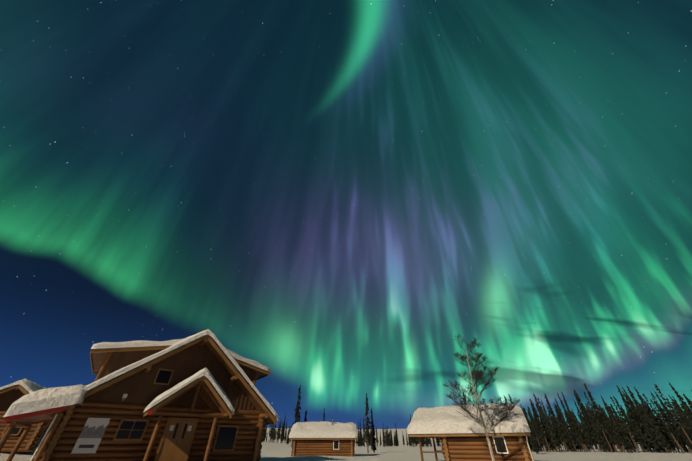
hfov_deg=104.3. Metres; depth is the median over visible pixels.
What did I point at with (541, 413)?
spruce tree
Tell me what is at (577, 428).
spruce tree
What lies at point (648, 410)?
spruce tree
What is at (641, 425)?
spruce tree
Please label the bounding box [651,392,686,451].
spruce tree
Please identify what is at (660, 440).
spruce tree
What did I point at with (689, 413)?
spruce tree
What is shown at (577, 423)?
spruce tree
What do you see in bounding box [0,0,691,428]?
sky
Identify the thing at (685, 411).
spruce tree
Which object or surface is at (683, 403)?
spruce tree
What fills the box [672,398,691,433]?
spruce tree
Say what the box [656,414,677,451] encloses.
spruce tree
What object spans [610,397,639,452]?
spruce tree
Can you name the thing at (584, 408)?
spruce tree
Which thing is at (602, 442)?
spruce tree
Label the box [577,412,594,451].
spruce tree
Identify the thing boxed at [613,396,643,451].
spruce tree
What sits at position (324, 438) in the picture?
guest cabin
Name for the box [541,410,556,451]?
spruce tree
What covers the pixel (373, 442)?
spruce tree
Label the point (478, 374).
bare aspen tree
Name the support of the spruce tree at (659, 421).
on the snow ground
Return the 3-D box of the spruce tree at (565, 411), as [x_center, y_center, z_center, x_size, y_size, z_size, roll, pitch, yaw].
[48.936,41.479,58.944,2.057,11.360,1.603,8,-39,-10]
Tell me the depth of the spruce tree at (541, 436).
53.51 m
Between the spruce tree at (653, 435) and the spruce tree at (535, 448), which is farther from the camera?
the spruce tree at (653, 435)
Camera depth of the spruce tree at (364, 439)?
151.42 m
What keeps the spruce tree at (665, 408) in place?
on the snow ground
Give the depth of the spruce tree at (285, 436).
219.83 m
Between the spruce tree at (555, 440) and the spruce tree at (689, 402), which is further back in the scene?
the spruce tree at (555, 440)
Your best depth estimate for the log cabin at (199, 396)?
16.35 m
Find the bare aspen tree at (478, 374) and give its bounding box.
[444,334,519,460]
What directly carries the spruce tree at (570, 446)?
on the snow ground
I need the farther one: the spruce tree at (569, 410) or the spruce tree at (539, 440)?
the spruce tree at (569, 410)
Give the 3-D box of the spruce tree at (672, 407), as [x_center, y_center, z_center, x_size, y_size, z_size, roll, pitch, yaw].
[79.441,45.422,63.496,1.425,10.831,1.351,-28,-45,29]
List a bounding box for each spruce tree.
[284,423,287,440]
[289,384,300,433]
[363,417,365,446]
[365,393,371,452]
[370,409,376,452]
[523,407,541,453]
[523,413,538,453]
[527,406,544,451]
[527,409,541,451]
[530,399,550,451]
[533,394,555,450]
[533,414,546,451]
[535,403,552,450]
[536,402,554,451]
[537,398,557,451]
[540,398,560,451]
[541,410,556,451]
[544,394,568,451]
[545,394,566,451]
[548,414,562,451]
[553,404,571,450]
[554,402,575,450]
[555,399,573,438]
[557,392,583,451]
[557,415,575,451]
[560,413,576,451]
[561,391,584,448]
[563,398,587,451]
[565,415,583,451]
[568,411,584,451]
[571,411,590,451]
[574,390,604,451]
[574,393,601,451]
[574,401,596,449]
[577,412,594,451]
[579,422,592,449]
[583,381,617,451]
[584,392,613,452]
[586,407,609,451]
[588,406,610,451]
[599,406,622,451]
[600,394,632,452]
[605,407,627,451]
[606,415,624,452]
[606,421,621,452]
[608,405,635,452]
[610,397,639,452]
[611,406,635,451]
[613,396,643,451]
[616,385,652,451]
[620,405,645,451]
[621,385,651,444]
[622,391,646,437]
[625,392,659,452]
[625,416,644,451]
[627,386,664,451]
[634,387,672,452]
[634,407,661,452]
[634,422,653,451]
[635,404,663,451]
[639,403,668,452]
[641,404,668,452]
[641,415,664,452]
[643,393,680,452]
[643,399,674,452]
[650,399,683,452]
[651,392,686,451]
[651,418,672,452]
[652,398,683,449]
[654,391,691,450]
[655,385,691,442]
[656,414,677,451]
[659,405,687,451]
[665,396,686,429]
[667,408,691,448]
[668,381,691,413]
[670,425,689,452]
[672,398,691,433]
[672,403,691,435]
[680,403,691,420]
[683,394,691,408]
[684,405,691,418]
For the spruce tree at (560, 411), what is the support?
on the snow ground
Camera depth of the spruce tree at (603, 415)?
51.20 m
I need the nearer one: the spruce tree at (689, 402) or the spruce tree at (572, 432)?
the spruce tree at (689, 402)
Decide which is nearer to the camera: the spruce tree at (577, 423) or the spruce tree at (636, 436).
the spruce tree at (636, 436)
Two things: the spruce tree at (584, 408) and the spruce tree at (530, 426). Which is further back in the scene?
the spruce tree at (584, 408)
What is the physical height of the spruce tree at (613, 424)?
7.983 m
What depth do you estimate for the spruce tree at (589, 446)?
72.49 m
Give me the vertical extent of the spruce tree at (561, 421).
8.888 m
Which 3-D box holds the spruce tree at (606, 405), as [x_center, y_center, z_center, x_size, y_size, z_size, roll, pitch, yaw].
[50.611,35.976,50.544,1.495,9.325,1.368,-5,-39,6]
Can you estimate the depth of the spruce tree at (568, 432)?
52.13 m
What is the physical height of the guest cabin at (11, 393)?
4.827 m
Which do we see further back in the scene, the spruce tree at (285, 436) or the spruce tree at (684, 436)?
the spruce tree at (285, 436)
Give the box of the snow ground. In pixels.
[0,428,691,460]
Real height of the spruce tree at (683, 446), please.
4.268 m
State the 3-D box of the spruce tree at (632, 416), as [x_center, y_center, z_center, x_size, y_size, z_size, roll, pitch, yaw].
[59.007,38.100,55.327,1.948,12.087,2.100,-3,-39,4]
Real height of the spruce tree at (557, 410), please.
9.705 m
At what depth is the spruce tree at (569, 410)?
69.79 m
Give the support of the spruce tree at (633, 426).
on the snow ground
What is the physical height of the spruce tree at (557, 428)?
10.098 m
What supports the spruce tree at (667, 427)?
on the snow ground
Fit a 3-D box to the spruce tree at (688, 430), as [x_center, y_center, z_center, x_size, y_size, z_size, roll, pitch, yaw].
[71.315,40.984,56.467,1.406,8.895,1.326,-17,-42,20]
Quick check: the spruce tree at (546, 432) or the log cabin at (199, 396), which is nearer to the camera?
the log cabin at (199, 396)
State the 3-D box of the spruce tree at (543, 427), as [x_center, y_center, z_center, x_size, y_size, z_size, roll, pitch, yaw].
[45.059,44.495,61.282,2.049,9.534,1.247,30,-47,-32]
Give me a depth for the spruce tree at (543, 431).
54.66 m
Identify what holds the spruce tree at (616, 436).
on the snow ground
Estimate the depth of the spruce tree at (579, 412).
80.56 m
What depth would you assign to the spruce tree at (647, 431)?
48.74 m
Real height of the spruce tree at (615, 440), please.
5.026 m
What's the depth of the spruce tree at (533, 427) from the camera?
53.59 m
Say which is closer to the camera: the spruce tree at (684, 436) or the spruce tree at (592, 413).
the spruce tree at (684, 436)
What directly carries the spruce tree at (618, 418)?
on the snow ground
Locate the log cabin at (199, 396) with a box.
[0,329,278,460]
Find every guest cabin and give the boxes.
[0,379,54,451]
[289,418,356,456]
[407,398,533,460]
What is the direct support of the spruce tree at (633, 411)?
on the snow ground
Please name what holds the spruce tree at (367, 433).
on the snow ground
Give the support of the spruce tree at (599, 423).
on the snow ground
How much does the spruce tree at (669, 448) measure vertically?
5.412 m
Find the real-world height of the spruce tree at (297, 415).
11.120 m
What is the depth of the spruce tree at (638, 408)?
53.15 m
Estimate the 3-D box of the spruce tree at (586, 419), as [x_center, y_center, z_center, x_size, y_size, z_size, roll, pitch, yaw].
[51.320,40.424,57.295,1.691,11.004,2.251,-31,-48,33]
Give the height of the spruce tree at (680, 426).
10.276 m
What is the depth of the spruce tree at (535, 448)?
39.31 m
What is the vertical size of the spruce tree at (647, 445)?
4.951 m
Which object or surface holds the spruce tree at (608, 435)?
on the snow ground
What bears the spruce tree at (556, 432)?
on the snow ground
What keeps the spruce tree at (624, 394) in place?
on the snow ground
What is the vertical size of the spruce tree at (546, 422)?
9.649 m
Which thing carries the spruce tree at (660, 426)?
on the snow ground
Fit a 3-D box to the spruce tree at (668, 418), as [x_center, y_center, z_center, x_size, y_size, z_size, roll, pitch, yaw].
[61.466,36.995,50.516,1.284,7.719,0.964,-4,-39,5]
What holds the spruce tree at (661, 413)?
on the snow ground
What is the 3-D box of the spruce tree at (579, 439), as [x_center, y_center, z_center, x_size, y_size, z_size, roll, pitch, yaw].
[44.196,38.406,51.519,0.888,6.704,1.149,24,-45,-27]
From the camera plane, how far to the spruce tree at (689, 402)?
45.95 m
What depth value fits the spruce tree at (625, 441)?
47.55 m
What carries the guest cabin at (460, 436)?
on the snow ground
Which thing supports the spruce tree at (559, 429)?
on the snow ground
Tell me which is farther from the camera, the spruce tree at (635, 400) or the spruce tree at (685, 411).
the spruce tree at (635, 400)
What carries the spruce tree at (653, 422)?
on the snow ground

